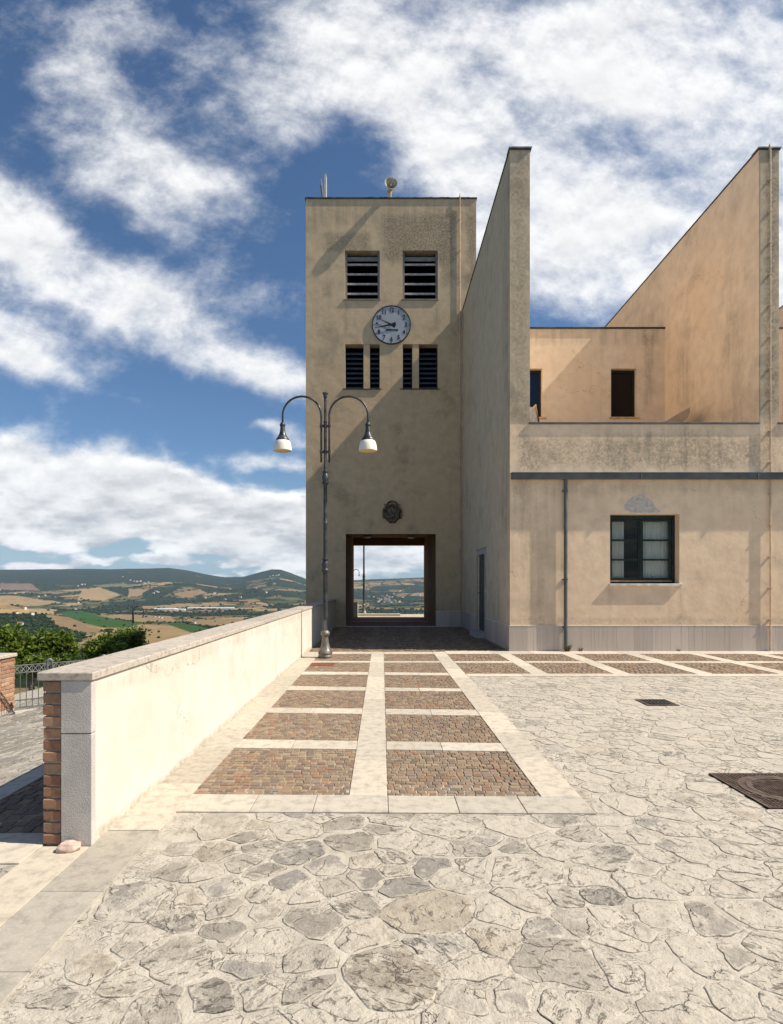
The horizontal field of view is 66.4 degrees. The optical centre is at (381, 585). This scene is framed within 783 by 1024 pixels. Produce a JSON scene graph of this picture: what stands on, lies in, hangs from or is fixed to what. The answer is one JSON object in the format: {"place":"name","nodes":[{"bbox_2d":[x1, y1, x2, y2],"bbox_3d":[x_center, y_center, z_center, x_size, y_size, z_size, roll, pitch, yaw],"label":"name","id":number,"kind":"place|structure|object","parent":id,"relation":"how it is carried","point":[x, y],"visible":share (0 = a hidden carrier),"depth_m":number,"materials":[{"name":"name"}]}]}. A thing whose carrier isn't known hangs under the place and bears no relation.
{"place":"outdoors","nodes":[
{"label":"outdoors","id":0,"kind":"place"},
{"bbox_2d":[0,568,423,693],"bbox_3d":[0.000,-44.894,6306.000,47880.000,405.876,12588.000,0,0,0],"label":"hills","id":1,"kind":"structure","parent":0,"point":[25,581],"depth_m":4974.58,"materials":[{"name":"grass"},{"name":"green plant"},{"name":"green leaf"}]},
{"bbox_2d":[0,618,35,677],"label":"tree","id":2,"kind":"object","parent":1,"relation":"on","point":[9,640],"visible":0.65,"depth_m":15.31,"materials":[{"name":"green plant"}]},
{"bbox_2d":[16,629,60,690],"bbox_3d":[-9.423,3.136,15.980,1.612,4.008,1.404,0,0,-22],"label":"tree","id":3,"kind":"object","parent":1,"relation":"on","point":[40,655],"visible":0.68,"depth_m":15.87,"materials":[{"name":"green plant"}]},
{"bbox_2d":[27,626,92,667],"bbox_3d":[-9.104,3.120,16.535,1.560,3.971,1.552,0,0,39],"label":"tree","id":4,"kind":"object","parent":1,"relation":"on","point":[67,651],"visible":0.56,"depth_m":16.42,"materials":[{"name":"green plant"}]},
{"bbox_2d":[75,627,131,659],"bbox_3d":[-8.067,3.320,17.532,1.790,4.223,1.756,0,0,0],"label":"tree","id":5,"kind":"object","parent":1,"relation":"on","point":[105,644],"visible":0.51,"depth_m":17.19,"materials":[{"name":"green plant"}]},
{"bbox_2d":[115,622,152,649],"bbox_3d":[-8.060,3.243,19.024,1.655,4.115,1.465,0,0,0],"label":"tree","id":6,"kind":"object","parent":1,"relation":"on","point":[137,638],"visible":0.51,"depth_m":18.78,"materials":[{"name":"green plant"}]},
{"bbox_2d":[132,605,144,627],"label":"street lamp","id":7,"kind":"object","parent":1,"relation":"on","point":[143,616],"visible":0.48,"depth_m":50.83,"materials":[{"name":"grey metal"}]},
{"bbox_2d":[154,608,177,609],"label":"factory shed","id":8,"kind":"structure","parent":1,"relation":"on","point":[165,608],"depth_m":3549.33,"materials":[{"name":"white metal"}]},
{"bbox_2d":[0,582,423,662],"bbox_3d":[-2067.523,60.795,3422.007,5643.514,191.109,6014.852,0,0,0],"label":"woodland","id":9,"kind":"object","parent":1,"relation":"on","point":[79,635],"visible":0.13,"depth_m":3079.26,"materials":[{"name":"green plant"}]},
{"bbox_2d":[215,607,234,608],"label":"factory shed","id":10,"kind":"structure","parent":1,"relation":"on","point":[225,607],"depth_m":3643.52,"materials":[{"name":"white metal"}]},
{"bbox_2d":[347,617,433,625],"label":"passage floor","id":11,"kind":"structure","parent":0,"point":[409,619],"depth_m":25.43,"materials":[{"name":"grey stone"}]},
{"bbox_2d":[346,621,435,626],"bbox_3d":[0.335,1.590,24.573,3.446,0.040,3.355,0,0,0],"label":"passage threshold","id":12,"kind":"object","parent":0,"point":[390,626],"visible":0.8,"depth_m":22.89,"materials":[{"name":"stone"}]},
{"bbox_2d":[0,677,782,1023],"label":"flagstone paving","id":13,"kind":"structure","parent":0,"point":[396,977],"depth_m":3.09,"materials":[{"name":"stone"}]},
{"bbox_2d":[635,699,679,705],"bbox_3d":[3.745,1.612,8.160,0.420,0.036,0.420,0,0,0],"label":"drain grate","id":14,"kind":"object","parent":13,"relation":"on","point":[656,702],"visible":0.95,"depth_m":8.14,"materials":[{"name":"grey metal"}]},
{"bbox_2d":[709,773,782,808],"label":"manhole cover","id":15,"kind":"object","parent":13,"relation":"on","point":[765,790],"visible":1,"depth_m":4.76,"materials":[{"name":"brown metal"}]},
{"bbox_2d":[0,614,782,1023],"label":"ground","id":16,"kind":"structure","parent":0,"point":[90,934],"depth_m":2.92,"materials":[{"name":"beige stone"}]},
{"bbox_2d":[0,653,16,715],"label":"brick pillar","id":17,"kind":"structure","parent":16,"relation":"on","point":[7,682],"depth_m":10.80,"materials":[{"name":"brick"}]},
{"bbox_2d":[13,654,104,713],"bbox_3d":[-4.923,2.034,11.763,4.004,1.432,0.220,0,0,-41],"label":"metal fence","id":18,"kind":"object","parent":16,"relation":"on","point":[47,663],"visible":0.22,"depth_m":10.63,"materials":[{"name":"metal"}]},
{"bbox_2d":[37,599,335,846],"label":"boundary wall","id":19,"kind":"structure","parent":16,"relation":"on","point":[126,731],"depth_m":4.50,"materials":[{"name":"paint"}]},
{"bbox_2d":[354,602,358,616],"bbox_3d":[-1.490,1.278,30.350,0.580,0.845,0.540,0,0,0],"label":"wall stub","id":20,"kind":"object","parent":16,"relation":"on","point":[355,609],"depth_m":30.10,"materials":[{"name":"paint"}]},
{"bbox_2d":[361,546,366,613],"bbox_3d":[-0.963,-1.315,31.729,2.284,5.843,0.404,0,0,0],"label":"street lamp","id":21,"kind":"object","parent":16,"relation":"on","point":[363,604],"visible":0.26,"depth_m":31.69,"materials":[{"name":"black metal"}]},
{"bbox_2d":[358,613,399,615],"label":"kerb wall","id":22,"kind":"structure","parent":16,"relation":"on","point":[379,614],"depth_m":31.00,"materials":[{"name":"stone"}]},
{"bbox_2d":[305,195,476,626],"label":"clock tower","id":23,"kind":"structure","parent":16,"relation":"on","point":[368,258],"depth_m":22.94,"materials":[{"name":"paint"}]},
{"bbox_2d":[320,173,326,196],"bbox_3d":[-2.272,-15.376,23.230,0.225,1.048,0.420,0,0,0],"label":"panel antenna","id":24,"kind":"object","parent":23,"relation":"on","point":[324,194],"visible":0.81,"depth_m":23.09,"materials":[{"name":"grey metal"}]},
{"bbox_2d":[344,252,379,299],"bbox_3d":[-0.765,-11.872,23.080,1.410,1.913,0.360,0,0,0],"label":"louvre window","id":25,"kind":"structure","parent":23,"relation":"in","point":[347,259],"depth_m":23.07,"materials":[{"name":"grey metal"}]},
{"bbox_2d":[343,344,380,389],"bbox_3d":[-0.770,-8.367,23.080,1.480,1.744,0.360,0,0,0],"label":"louvre window","id":26,"kind":"structure","parent":23,"relation":"in","point":[366,354],"depth_m":23.10,"materials":[{"name":"paint"}]},
{"bbox_2d":[372,305,410,344],"bbox_3d":[0.359,-9.965,22.902,1.490,1.490,0.075,0,0,0],"label":"wall clock","id":27,"kind":"object","parent":23,"relation":"attached to","point":[391,324],"depth_m":22.91,"materials":[{"name":"white metal"}]},
{"bbox_2d":[385,177,397,196],"bbox_3d":[0.347,-15.114,22.829,0.502,0.636,0.590,0,0,0],"label":"horn speaker","id":28,"kind":"object","parent":23,"relation":"attached to","point":[391,183],"visible":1,"depth_m":22.69},
{"bbox_2d":[382,500,401,522],"bbox_3d":[0.389,-2.803,22.855,0.778,0.873,0.167,0,0,0],"label":"stone crest","id":29,"kind":"object","parent":23,"relation":"attached to","point":[391,512],"visible":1,"depth_m":22.82,"materials":[{"name":"grey stone"}]},
{"bbox_2d":[400,344,438,389],"bbox_3d":[1.448,-8.367,23.080,1.505,1.744,0.360,0,0,0],"label":"louvre window","id":30,"kind":"structure","parent":23,"relation":"in","point":[415,353],"depth_m":23.10,"materials":[{"name":"paint"}]},
{"bbox_2d":[401,252,438,299],"bbox_3d":[1.455,-11.872,23.080,1.430,1.913,0.360,0,0,0],"label":"louvre window","id":31,"kind":"structure","parent":23,"relation":"in","point":[405,259],"depth_m":23.07,"materials":[{"name":"grey metal"}]},
{"bbox_2d":[0,651,782,1006],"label":"paving bands","id":32,"kind":"object","parent":16,"relation":"attached to","point":[48,897],"visible":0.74,"depth_m":4.50,"materials":[{"name":"stone"}]},
{"bbox_2d":[56,840,80,852],"bbox_3d":[-1.886,1.572,3.603,0.133,0.045,0.096,0,0,-20],"label":"rock","id":33,"kind":"object","parent":32,"relation":"on","point":[67,846],"visible":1,"depth_m":3.57,"materials":[{"name":"pink stone"}]},
{"bbox_2d":[564,645,572,651],"bbox_3d":[4.465,1.501,14.363,0.243,0.198,0.166,0,0,21],"label":"weed","id":34,"kind":"object","parent":32,"relation":"on","point":[568,649],"visible":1,"depth_m":14.38,"materials":[{"name":"green plant"}]},
{"bbox_2d":[462,144,782,650],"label":"town hall","id":35,"kind":"structure","parent":16,"relation":"on","point":[606,506],"depth_m":14.51,"materials":[{"name":"paint"}]},
{"bbox_2d":[530,370,545,418],"bbox_3d":[4.785,-6.189,19.430,0.990,1.618,0.280,0,0,0],"label":"window","id":36,"kind":"structure","parent":35,"relation":"in","point":[535,375],"depth_m":19.53,"materials":[{"name":"blue"}]},
{"bbox_2d":[609,370,639,418],"bbox_3d":[7.835,-6.189,19.430,0.990,1.618,0.280,0,0,0],"label":"window","id":37,"kind":"structure","parent":35,"relation":"in","point":[622,381],"depth_m":19.53,"materials":[{"name":"black wood"}]},
{"bbox_2d":[609,515,682,585],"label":"window","id":38,"kind":"structure","parent":35,"relation":"in","point":[642,547],"depth_m":14.91,"materials":[{"name":"black glass"}]},
{"bbox_2d":[0,627,782,832],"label":"cobblestone paving","id":39,"kind":"structure","parent":0,"point":[451,636],"depth_m":6.87,"materials":[{"name":"brown stone"}]},
{"bbox_2d":[309,663,334,665],"bbox_3d":[-1.205,1.607,12.065,0.480,0.027,0.464,0,0,0],"label":"utility cover","id":40,"kind":"object","parent":39,"relation":"on","point":[321,664],"visible":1,"depth_m":12.03,"materials":[{"name":"red metal"}]},
{"bbox_2d":[273,392,376,658],"bbox_3d":[-1.251,-1.315,13.183,2.284,5.843,0.404,0,0,0],"label":"street lamp","id":41,"kind":"object","parent":39,"relation":"on","point":[282,444],"visible":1,"depth_m":13.14,"materials":[{"name":"metal"}]},
{"bbox_2d":[0,0,782,579],"label":"sky","id":42,"kind":"structure","parent":0,"point":[160,160],"materials":[{"name":"blue"}]},
{"bbox_2d":[530,404,539,421],"bbox_3d":[3.998,-4.125,16.695,0.786,1.647,0.650,0,0,0],"label":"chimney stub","id":43,"kind":"object","parent":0,"point":[534,416],"visible":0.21,"depth_m":16.40,"materials":[{"name":"yellow paint"}]},
{"bbox_2d":[665,407,689,421],"bbox_3d":[8.318,-4.179,17.450,0.857,1.755,0.900,0,0,0],"label":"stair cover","id":44,"kind":"object","parent":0,"point":[682,416],"visible":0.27,"depth_m":17.00,"materials":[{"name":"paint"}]}
]}

